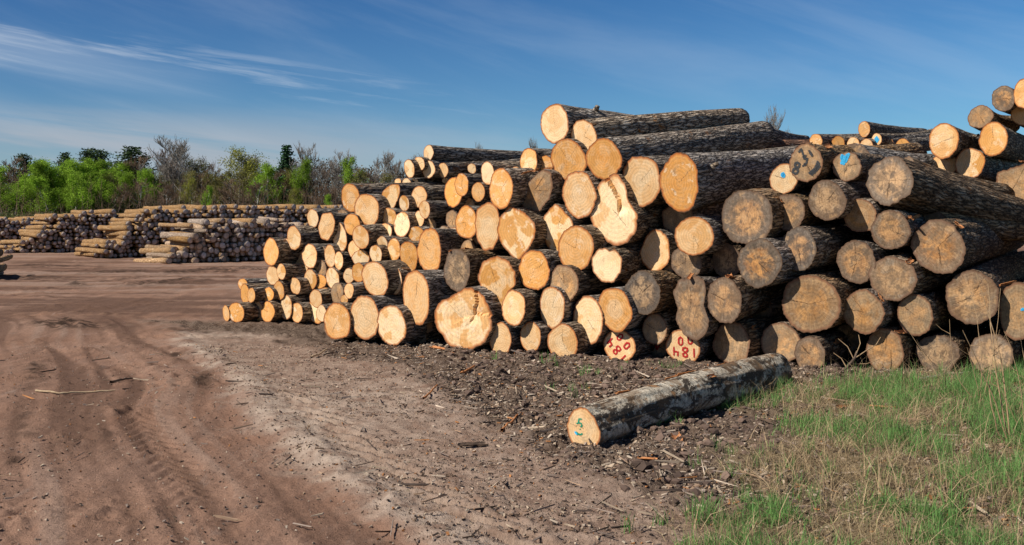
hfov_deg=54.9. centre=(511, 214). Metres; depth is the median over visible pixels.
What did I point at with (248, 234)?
pulpwood log
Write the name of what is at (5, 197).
green tree
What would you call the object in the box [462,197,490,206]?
log
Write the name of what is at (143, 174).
green tree
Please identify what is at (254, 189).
bare tree
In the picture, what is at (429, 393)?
stick
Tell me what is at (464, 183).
log
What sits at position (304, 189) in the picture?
bare tree
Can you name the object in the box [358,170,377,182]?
bare tree
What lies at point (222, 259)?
pulpwood log
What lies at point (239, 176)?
budding tree
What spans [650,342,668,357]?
log
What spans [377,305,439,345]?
log
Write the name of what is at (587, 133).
log
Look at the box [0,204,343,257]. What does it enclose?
pulpwood stack
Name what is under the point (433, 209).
log
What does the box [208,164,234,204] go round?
bare tree
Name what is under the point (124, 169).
green tree
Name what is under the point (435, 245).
log
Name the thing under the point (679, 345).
log
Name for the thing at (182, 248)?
pulpwood log
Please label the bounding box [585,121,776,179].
log
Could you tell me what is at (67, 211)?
undergrowth
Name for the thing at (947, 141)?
log
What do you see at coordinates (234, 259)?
pulpwood log
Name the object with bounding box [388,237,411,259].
log
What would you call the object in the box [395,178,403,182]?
log
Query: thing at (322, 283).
log
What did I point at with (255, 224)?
pulpwood log
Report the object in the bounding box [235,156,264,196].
bare tree
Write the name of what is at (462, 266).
log
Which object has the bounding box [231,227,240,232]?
pulpwood log
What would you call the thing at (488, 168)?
log
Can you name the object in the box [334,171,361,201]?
bare tree
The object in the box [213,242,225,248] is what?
pulpwood log
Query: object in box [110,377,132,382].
stick
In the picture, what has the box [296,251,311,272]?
log
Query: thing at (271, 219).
pulpwood log
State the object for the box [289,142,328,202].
bare tree
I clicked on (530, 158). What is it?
log
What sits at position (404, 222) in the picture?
log
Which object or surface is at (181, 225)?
pulpwood log
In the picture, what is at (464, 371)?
stick
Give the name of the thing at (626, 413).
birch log
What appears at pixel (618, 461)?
wood litter
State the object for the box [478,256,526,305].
log
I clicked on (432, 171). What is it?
log
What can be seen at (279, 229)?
pulpwood log
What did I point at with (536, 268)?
log
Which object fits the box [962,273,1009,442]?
dead weed
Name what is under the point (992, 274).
log
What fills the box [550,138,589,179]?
log
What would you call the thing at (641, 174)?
log
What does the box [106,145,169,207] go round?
pine tree
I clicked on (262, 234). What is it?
pulpwood log
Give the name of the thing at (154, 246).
pulpwood log
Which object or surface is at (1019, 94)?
log
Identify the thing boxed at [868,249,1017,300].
log
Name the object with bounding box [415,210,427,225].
log
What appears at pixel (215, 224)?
pulpwood log
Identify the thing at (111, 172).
green tree
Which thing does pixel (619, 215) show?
log
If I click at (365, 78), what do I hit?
sky
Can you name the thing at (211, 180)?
budding tree
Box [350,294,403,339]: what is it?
log
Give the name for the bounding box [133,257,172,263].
pulpwood log
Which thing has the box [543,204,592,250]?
log
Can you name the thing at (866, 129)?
log
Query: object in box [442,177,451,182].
log
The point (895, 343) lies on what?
log
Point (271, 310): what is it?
log
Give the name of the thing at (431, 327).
log
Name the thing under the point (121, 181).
green tree
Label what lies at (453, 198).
log
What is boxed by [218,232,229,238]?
pulpwood log
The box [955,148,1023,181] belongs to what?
log
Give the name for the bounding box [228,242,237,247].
pulpwood log
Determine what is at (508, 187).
log
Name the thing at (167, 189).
bare tree
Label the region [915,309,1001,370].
log
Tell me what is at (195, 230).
pulpwood log
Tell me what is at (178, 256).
pulpwood log
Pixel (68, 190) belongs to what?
green tree
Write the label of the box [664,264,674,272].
log
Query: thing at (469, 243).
log
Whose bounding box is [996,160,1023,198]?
log
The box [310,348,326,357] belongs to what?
stick
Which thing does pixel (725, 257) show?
log
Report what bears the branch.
on the ground at (78, 309)
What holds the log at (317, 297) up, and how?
on the log at (321, 310)
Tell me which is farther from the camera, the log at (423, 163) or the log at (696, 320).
the log at (423, 163)
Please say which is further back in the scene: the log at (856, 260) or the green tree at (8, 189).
the green tree at (8, 189)
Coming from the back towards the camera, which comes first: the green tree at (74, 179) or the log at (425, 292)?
the green tree at (74, 179)
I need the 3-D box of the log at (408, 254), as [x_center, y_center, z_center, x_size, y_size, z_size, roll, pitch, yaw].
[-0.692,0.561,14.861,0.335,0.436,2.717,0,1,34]
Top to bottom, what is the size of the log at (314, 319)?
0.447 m
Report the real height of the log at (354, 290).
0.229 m
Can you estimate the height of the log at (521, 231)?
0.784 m
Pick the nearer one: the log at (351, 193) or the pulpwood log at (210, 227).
the log at (351, 193)
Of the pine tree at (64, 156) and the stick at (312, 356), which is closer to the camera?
the stick at (312, 356)
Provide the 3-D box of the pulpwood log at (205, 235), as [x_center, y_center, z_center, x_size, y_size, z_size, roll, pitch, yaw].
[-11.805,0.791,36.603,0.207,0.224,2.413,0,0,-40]
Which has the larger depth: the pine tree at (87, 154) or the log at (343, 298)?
the pine tree at (87, 154)
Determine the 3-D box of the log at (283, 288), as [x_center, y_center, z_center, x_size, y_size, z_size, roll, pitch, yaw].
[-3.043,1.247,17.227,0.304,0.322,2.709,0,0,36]
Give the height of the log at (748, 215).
0.652 m
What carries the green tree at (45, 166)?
on the ground at (78, 309)
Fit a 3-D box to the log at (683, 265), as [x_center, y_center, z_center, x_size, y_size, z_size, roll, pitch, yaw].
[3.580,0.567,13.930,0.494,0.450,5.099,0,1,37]
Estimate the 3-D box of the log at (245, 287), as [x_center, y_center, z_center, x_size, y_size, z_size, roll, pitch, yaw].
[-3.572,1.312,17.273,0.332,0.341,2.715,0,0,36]
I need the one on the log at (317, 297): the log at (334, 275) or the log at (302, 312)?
the log at (334, 275)
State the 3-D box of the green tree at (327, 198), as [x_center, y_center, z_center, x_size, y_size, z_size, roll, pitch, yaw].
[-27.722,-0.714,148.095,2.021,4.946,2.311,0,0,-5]
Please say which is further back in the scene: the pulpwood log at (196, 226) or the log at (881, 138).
the pulpwood log at (196, 226)
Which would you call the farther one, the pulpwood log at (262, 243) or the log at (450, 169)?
the pulpwood log at (262, 243)
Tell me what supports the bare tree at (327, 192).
on the ground at (78, 309)
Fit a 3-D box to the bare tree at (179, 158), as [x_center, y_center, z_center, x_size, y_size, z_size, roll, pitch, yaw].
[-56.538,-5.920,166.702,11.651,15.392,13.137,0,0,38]
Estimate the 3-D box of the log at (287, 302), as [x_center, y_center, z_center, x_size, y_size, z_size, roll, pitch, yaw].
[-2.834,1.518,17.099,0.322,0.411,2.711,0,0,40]
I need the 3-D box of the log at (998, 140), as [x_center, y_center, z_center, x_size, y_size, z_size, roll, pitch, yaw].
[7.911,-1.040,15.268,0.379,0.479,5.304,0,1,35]
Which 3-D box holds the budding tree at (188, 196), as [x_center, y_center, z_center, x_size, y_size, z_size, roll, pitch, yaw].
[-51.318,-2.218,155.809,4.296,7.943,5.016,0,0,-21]
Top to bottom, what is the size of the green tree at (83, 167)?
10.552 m
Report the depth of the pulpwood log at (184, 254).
35.21 m
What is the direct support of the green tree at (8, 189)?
on the ground at (78, 309)
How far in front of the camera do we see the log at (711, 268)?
11.98 m
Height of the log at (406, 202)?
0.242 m
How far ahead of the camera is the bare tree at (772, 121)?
120.85 m
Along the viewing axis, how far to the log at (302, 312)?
15.93 m
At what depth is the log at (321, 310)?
15.42 m
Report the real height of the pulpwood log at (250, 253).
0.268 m
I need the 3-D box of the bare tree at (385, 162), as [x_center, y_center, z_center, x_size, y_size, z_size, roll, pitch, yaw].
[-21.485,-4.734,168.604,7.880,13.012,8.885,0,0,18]
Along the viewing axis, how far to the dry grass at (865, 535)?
6.34 m
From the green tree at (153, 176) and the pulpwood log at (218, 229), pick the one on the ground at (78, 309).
the green tree at (153, 176)
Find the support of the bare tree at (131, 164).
on the ground at (78, 309)
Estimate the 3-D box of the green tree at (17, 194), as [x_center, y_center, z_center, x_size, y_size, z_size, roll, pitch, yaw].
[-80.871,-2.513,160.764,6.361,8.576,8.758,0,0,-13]
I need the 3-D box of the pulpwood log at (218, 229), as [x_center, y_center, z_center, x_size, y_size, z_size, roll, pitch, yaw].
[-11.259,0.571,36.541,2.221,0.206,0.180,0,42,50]
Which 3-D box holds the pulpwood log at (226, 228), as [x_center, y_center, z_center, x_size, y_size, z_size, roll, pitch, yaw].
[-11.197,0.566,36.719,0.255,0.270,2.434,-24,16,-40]
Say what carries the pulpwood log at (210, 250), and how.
on the pulpwood log
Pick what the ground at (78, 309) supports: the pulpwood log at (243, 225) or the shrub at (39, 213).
the shrub at (39, 213)
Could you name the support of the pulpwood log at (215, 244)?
on the pulpwood log at (210, 250)
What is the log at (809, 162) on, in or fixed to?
on the log at (833, 199)
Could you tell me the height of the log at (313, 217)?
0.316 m
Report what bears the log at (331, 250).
on the log at (334, 275)
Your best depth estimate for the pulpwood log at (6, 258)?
27.50 m
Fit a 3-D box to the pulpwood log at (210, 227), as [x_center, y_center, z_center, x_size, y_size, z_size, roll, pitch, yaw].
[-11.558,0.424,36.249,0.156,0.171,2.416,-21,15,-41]
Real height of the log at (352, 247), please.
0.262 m
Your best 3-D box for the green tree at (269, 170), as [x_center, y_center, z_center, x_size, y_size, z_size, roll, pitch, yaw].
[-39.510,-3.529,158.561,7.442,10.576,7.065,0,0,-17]
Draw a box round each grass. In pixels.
[489,351,1023,544]
[618,363,1023,544]
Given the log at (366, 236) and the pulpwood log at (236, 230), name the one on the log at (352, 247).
the log at (366, 236)
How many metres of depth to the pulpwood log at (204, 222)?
35.78 m
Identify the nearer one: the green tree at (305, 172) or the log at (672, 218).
the log at (672, 218)
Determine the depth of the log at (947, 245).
10.97 m
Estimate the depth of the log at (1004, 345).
10.79 m
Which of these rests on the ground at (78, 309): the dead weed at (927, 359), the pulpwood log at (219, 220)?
the dead weed at (927, 359)
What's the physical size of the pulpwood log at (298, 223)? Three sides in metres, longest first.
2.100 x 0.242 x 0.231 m
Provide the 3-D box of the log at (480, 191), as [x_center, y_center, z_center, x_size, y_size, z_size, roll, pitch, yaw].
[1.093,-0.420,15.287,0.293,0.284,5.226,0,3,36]
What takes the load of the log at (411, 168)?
on the log at (406, 180)
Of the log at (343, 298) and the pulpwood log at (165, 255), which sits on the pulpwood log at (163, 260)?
the pulpwood log at (165, 255)
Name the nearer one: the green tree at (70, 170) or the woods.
the green tree at (70, 170)
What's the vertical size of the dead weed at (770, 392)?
0.280 m
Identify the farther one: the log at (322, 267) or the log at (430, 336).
the log at (322, 267)
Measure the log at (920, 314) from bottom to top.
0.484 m
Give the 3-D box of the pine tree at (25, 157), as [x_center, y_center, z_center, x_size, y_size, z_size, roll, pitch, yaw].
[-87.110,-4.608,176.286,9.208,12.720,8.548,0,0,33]
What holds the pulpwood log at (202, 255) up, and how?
on the pulpwood log
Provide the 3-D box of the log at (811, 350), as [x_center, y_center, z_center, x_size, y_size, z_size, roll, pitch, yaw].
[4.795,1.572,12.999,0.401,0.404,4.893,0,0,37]
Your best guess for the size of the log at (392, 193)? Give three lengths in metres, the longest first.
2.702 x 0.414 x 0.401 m
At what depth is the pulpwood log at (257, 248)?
36.40 m
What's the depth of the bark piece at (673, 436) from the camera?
7.51 m
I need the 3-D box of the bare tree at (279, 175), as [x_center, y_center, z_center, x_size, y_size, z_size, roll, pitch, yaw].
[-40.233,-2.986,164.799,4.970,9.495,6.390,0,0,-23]
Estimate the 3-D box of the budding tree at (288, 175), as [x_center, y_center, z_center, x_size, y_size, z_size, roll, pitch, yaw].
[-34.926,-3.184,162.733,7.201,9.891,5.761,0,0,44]
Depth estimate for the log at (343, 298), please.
13.75 m
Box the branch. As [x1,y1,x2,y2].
[834,335,881,372]
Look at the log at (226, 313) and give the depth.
16.12 m
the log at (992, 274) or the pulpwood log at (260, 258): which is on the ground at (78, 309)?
the pulpwood log at (260, 258)
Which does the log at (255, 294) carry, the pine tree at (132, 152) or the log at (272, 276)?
the log at (272, 276)
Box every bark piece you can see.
[429,346,445,349]
[458,441,487,446]
[637,457,657,459]
[671,432,682,440]
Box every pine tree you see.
[6,153,32,191]
[53,151,73,177]
[64,147,113,172]
[95,149,114,168]
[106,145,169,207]
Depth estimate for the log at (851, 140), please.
16.70 m
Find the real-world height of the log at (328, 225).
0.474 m
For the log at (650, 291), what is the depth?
11.62 m
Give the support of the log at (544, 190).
on the log at (521, 231)
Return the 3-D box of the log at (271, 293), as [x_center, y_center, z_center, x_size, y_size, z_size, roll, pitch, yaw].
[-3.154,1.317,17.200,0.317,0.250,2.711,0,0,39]
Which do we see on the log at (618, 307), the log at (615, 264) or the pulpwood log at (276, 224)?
the log at (615, 264)
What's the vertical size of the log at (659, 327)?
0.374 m
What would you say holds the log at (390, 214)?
on the log at (366, 236)
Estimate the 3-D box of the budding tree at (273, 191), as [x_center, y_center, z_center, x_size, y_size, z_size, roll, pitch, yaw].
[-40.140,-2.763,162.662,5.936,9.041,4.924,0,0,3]
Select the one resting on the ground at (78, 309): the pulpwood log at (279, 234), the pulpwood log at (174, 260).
the pulpwood log at (174, 260)
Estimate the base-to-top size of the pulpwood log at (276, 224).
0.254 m
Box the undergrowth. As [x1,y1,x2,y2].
[0,197,337,216]
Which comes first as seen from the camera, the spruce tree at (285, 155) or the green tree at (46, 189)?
the green tree at (46, 189)
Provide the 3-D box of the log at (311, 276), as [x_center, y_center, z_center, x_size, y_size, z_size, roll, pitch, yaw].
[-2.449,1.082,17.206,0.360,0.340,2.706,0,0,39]
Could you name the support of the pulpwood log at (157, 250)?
on the pulpwood log
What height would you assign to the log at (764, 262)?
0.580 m
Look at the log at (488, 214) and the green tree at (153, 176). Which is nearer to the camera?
the log at (488, 214)
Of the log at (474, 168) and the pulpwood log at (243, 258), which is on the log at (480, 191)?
the log at (474, 168)
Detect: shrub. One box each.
[0,211,19,217]
[18,210,70,215]
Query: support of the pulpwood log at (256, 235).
on the pulpwood log
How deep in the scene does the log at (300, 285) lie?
16.09 m
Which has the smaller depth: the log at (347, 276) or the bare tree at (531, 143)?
the log at (347, 276)
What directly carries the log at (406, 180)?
on the log at (351, 193)
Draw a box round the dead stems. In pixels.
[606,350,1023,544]
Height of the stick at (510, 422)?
0.040 m
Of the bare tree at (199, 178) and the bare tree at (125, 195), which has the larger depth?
the bare tree at (199, 178)
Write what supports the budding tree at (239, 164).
on the ground at (78, 309)
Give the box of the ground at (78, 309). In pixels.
[0,245,1023,544]
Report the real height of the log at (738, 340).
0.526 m
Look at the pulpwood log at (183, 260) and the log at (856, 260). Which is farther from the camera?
the pulpwood log at (183, 260)
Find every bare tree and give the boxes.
[1,157,28,189]
[100,182,134,212]
[119,179,153,208]
[123,152,158,198]
[134,135,223,202]
[152,181,181,205]
[154,148,194,198]
[154,163,175,205]
[160,163,188,203]
[184,169,222,204]
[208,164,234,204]
[216,179,243,204]
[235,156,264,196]
[239,180,269,204]
[261,168,286,202]
[283,164,324,195]
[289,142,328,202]
[289,179,317,204]
[309,168,341,203]
[312,183,336,204]
[314,149,368,201]
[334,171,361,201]
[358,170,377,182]
[359,150,405,182]
[388,160,407,179]
[528,138,537,147]
[764,105,790,132]
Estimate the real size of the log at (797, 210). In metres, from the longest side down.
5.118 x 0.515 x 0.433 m
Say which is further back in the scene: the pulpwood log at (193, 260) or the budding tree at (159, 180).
the budding tree at (159, 180)
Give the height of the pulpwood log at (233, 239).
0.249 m
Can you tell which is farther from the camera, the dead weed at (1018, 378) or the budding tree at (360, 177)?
the budding tree at (360, 177)
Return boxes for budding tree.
[99,171,135,211]
[144,172,176,204]
[175,167,204,204]
[177,176,200,203]
[183,154,230,204]
[196,169,227,204]
[206,145,273,203]
[222,168,254,204]
[259,174,287,202]
[281,167,321,204]
[285,187,302,204]
[338,168,369,202]
[372,171,395,182]
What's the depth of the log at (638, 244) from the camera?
12.39 m
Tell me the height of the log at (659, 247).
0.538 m
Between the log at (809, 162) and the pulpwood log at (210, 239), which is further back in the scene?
the pulpwood log at (210, 239)
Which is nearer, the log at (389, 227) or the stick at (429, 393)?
the stick at (429, 393)
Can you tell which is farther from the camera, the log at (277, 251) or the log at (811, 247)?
the log at (277, 251)
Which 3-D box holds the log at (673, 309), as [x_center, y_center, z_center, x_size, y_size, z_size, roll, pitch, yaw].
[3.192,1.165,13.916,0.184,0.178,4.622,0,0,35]
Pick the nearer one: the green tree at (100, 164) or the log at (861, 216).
the log at (861, 216)
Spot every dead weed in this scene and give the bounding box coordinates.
[751,375,795,398]
[898,315,949,387]
[923,350,949,374]
[937,288,1004,403]
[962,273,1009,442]
[990,316,1023,427]
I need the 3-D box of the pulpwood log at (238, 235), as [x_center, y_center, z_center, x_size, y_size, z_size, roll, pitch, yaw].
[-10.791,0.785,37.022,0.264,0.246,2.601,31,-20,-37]
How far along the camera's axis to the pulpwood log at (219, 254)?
35.76 m
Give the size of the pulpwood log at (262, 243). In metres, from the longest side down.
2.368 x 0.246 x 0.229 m
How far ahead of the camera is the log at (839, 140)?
16.81 m
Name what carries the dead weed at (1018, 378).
on the ground at (78, 309)
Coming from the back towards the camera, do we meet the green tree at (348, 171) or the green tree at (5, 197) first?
the green tree at (348, 171)
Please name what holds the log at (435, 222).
on the log at (414, 233)
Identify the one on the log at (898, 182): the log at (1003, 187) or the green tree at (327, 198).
the log at (1003, 187)
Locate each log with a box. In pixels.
[0,254,12,262]
[0,263,6,271]
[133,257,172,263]
[139,247,175,253]
[145,244,177,252]
[146,252,173,257]
[146,256,176,262]
[158,223,193,227]
[160,232,198,239]
[161,244,188,251]
[162,236,192,243]
[165,241,202,249]
[169,241,194,248]
[175,222,217,229]
[175,253,181,258]
[176,250,188,257]
[177,222,208,230]
[179,258,186,262]
[181,228,207,232]
[187,219,209,225]
[187,257,198,262]
[188,223,214,228]
[193,232,218,236]
[194,252,206,258]
[202,233,209,238]
[205,236,216,242]
[206,241,219,247]
[206,257,212,261]
[207,247,213,253]
[208,218,231,224]
[209,218,224,223]
[213,227,222,231]
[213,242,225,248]
[213,248,219,253]
[215,252,224,256]
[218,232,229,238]
[218,256,226,261]
[222,226,229,231]
[223,305,230,320]
[224,247,232,252]
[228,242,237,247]
[229,237,237,242]
[229,241,242,246]
[229,302,259,321]
[230,232,242,237]
[230,247,239,253]
[230,258,238,261]
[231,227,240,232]
[232,218,256,222]
[232,220,257,227]
[238,278,268,288]
[239,222,247,227]
[239,246,245,251]
[239,256,255,260]
[240,257,247,260]
[241,283,273,301]
[242,241,250,246]
[244,232,264,236]
[244,233,252,236]
[245,250,252,255]
[247,222,253,227]
[247,286,273,302]
[252,233,259,238]
[253,245,261,251]
[254,301,265,320]
[256,218,269,224]
[256,256,263,260]
[258,216,278,221]
[258,223,271,227]
[258,241,265,246]
[261,300,283,321]
[263,237,301,265]
[264,232,283,237]
[264,287,277,300]
[266,266,281,284]
[270,218,285,221]
[270,222,278,227]
[274,280,291,299]
[275,227,282,231]
[277,263,304,279]
[278,222,288,227]
[280,294,309,319]
[287,226,332,249]
[288,274,304,293]
[290,222,303,225]
[290,277,311,293]
[292,302,312,322]
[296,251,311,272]
[302,243,333,267]
[304,269,318,289]
[307,208,344,226]
[309,288,332,307]
[309,302,323,323]
[312,259,329,275]
[316,303,331,321]
[317,274,328,288]
[318,212,349,240]
[323,302,357,338]
[324,244,347,266]
[326,267,344,287]
[331,282,346,301]
[333,222,352,251]
[334,251,353,269]
[338,209,354,212]
[340,295,355,301]
[341,182,445,211]
[343,268,355,282]
[344,213,363,234]
[344,282,371,298]
[348,240,369,256]
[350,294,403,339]
[351,249,371,263]
[352,224,387,248]
[352,262,367,281]
[354,194,389,224]
[361,259,410,294]
[369,245,389,260]
[376,236,398,245]
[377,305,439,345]
[382,184,444,207]
[382,223,396,235]
[383,208,416,224]
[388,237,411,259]
[394,211,417,236]
[394,268,408,294]
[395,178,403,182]
[399,195,418,210]
[399,241,422,270]
[402,178,424,182]
[403,269,456,325]
[404,159,424,177]
[408,226,429,240]
[411,186,445,207]
[413,178,441,181]
[414,157,463,170]
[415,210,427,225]
[417,228,467,269]
[417,333,444,343]
[419,200,460,218]
[422,158,519,178]
[424,145,522,161]
[426,218,446,227]
[426,322,438,332]
[434,286,504,349]
[439,160,517,177]
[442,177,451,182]
[444,177,471,207]
[444,247,511,291]
[446,210,458,227]
[454,173,482,195]
[455,205,479,238]
[461,239,480,247]
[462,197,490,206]
[467,163,482,173]
[471,182,490,201]
[475,202,505,250]
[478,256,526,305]
[481,161,519,184]
[489,168,539,208]
[489,321,524,353]
[497,206,548,259]
[501,288,543,326]
[519,249,562,289]
[520,148,551,169]
[520,320,551,350]
[521,167,564,211]
[540,103,631,143]
[540,155,553,170]
[540,286,575,328]
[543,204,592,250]
[547,321,603,355]
[549,265,626,301]
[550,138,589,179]
[558,225,613,269]
[562,171,601,218]
[566,353,792,444]
[571,108,749,148]
[572,294,610,344]
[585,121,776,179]
[590,173,668,245]
[592,245,646,282]
[598,285,649,332]
[603,326,655,360]
[620,240,643,247]
[622,145,798,206]
[625,270,684,314]
[640,229,677,269]
[642,311,679,344]
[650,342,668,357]
[659,148,794,212]
[662,206,721,232]
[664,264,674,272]
[665,329,714,360]
[667,307,677,311]
[671,248,718,277]
[673,273,724,340]
[674,215,732,255]
[699,202,724,212]
[707,273,786,322]
[709,258,714,270]
[712,315,787,362]
[713,242,745,276]
[722,188,845,243]
[737,237,838,287]
[760,320,846,361]
[764,138,832,148]
[769,163,817,193]
[773,127,809,139]
[779,192,843,230]
[782,224,872,270]
[782,269,871,332]
[789,142,926,181]
[794,328,865,368]
[808,179,870,220]
[809,133,859,144]
[831,135,864,144]
[832,152,885,181]
[836,240,912,283]
[836,324,871,352]
[843,288,945,334]
[844,197,901,231]
[847,137,864,144]
[847,143,937,166]
[858,121,926,137]
[860,138,876,145]
[866,156,1023,221]
[866,321,963,370]
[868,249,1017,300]
[871,210,925,248]
[872,129,931,144]
[887,133,929,144]
[896,137,930,150]
[897,289,959,335]
[904,156,1013,194]
[910,218,1023,273]
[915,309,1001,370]
[922,211,1023,240]
[929,123,981,159]
[933,156,957,173]
[945,251,1023,324]
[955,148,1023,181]
[967,105,1019,131]
[968,328,1023,371]
[978,121,1023,162]
[992,86,1016,114]
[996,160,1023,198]
[998,280,1023,340]
[1011,106,1023,127]
[1014,78,1023,108]
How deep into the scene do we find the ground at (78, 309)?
7.72 m
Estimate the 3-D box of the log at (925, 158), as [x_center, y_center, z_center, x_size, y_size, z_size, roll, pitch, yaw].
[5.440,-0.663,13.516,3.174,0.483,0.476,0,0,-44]
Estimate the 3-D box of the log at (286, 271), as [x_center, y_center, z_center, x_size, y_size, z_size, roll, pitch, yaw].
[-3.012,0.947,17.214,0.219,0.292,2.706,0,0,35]
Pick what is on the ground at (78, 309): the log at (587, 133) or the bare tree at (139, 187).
the bare tree at (139, 187)
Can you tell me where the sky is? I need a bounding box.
[0,0,1023,200]
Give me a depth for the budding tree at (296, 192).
149.71 m
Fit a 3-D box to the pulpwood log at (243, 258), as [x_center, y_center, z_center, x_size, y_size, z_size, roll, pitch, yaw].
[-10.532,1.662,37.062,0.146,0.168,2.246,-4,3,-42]
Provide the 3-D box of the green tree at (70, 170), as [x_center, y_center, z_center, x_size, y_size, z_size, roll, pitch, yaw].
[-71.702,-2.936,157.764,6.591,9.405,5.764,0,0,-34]
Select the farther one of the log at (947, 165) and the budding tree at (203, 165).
the budding tree at (203, 165)
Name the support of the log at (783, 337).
on the ground at (78, 309)
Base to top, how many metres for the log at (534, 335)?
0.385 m
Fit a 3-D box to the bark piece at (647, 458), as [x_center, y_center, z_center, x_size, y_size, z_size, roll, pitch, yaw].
[0.936,1.707,6.879,0.163,0.017,0.041,-4,-7,32]
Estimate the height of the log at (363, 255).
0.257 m
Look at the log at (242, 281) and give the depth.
16.71 m
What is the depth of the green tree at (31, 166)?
162.06 m
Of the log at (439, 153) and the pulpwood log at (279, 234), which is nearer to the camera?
the log at (439, 153)
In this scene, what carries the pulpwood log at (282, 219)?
on the pulpwood log at (284, 225)
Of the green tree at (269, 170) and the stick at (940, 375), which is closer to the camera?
the stick at (940, 375)
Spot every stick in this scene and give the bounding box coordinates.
[35,389,114,393]
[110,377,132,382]
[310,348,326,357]
[422,384,437,398]
[460,365,474,373]
[500,412,521,431]
[818,424,933,446]
[918,372,970,379]
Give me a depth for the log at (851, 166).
11.46 m
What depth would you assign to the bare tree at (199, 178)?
161.83 m
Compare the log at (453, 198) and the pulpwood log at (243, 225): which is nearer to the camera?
the log at (453, 198)
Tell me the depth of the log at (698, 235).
11.64 m
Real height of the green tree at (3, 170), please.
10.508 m
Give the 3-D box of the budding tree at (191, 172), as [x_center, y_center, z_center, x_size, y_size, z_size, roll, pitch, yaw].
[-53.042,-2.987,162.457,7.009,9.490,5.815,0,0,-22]
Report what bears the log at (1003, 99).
on the log at (1017, 115)
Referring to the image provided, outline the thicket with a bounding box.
[0,174,394,215]
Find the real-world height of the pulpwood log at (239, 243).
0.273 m
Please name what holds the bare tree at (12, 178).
on the ground at (78, 309)
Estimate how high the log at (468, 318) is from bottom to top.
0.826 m
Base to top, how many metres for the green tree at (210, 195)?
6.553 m
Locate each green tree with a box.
[0,165,11,186]
[0,173,18,212]
[0,174,33,216]
[0,179,32,214]
[12,168,58,214]
[18,156,59,213]
[22,169,53,213]
[24,174,72,213]
[28,158,71,212]
[49,167,77,212]
[50,157,110,212]
[56,157,92,208]
[58,169,96,209]
[60,171,97,209]
[75,163,102,209]
[84,169,138,210]
[88,166,121,208]
[88,171,134,209]
[97,161,136,211]
[132,173,156,199]
[133,168,163,205]
[201,183,212,204]
[243,161,286,204]
[288,157,313,204]
[324,194,332,204]
[339,156,374,182]
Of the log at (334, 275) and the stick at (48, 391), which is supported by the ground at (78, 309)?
the stick at (48, 391)
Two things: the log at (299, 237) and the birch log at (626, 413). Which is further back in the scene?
the log at (299, 237)
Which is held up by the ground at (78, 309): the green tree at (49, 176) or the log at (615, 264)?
the green tree at (49, 176)
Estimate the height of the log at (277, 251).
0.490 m
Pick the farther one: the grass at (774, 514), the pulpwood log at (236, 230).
the pulpwood log at (236, 230)
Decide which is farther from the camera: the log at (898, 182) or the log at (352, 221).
the log at (352, 221)
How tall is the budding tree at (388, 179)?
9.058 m
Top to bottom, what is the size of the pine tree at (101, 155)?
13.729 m
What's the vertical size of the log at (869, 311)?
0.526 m
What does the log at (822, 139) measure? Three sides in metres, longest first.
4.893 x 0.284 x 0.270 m
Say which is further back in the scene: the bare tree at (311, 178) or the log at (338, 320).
the bare tree at (311, 178)
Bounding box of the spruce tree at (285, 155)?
[269,144,296,203]
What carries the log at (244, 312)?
on the ground at (78, 309)
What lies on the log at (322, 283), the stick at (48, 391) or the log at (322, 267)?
the log at (322, 267)
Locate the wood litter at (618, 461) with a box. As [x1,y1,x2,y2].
[0,339,1023,544]
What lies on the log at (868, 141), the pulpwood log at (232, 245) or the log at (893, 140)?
the log at (893, 140)
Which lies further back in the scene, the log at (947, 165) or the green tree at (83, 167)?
the green tree at (83, 167)
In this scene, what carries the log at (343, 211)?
on the log at (328, 225)
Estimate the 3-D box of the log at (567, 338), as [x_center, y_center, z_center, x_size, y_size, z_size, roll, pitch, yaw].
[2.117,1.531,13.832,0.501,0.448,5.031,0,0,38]
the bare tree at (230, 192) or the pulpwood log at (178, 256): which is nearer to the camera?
the pulpwood log at (178, 256)
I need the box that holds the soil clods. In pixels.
[375,344,1020,544]
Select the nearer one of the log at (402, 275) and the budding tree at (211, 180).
the log at (402, 275)
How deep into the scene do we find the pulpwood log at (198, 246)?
35.42 m
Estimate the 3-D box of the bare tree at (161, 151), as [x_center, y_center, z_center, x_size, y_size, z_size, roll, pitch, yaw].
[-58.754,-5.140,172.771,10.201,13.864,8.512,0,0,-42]
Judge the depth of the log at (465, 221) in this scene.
13.31 m
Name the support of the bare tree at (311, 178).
on the ground at (78, 309)
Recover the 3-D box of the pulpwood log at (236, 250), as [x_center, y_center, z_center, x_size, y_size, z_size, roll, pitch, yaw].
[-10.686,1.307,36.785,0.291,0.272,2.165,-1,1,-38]
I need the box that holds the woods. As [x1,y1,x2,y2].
[0,157,406,213]
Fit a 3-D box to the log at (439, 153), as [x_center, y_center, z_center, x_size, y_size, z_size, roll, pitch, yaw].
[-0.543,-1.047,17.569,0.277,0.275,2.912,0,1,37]
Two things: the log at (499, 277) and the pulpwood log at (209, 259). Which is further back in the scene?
the pulpwood log at (209, 259)
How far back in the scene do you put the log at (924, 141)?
17.07 m
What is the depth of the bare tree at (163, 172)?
164.37 m
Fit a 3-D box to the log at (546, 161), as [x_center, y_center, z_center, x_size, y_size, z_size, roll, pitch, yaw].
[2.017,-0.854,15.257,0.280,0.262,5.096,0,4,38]
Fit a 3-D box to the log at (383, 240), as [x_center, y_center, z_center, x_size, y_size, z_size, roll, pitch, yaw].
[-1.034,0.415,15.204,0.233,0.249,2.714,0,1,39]

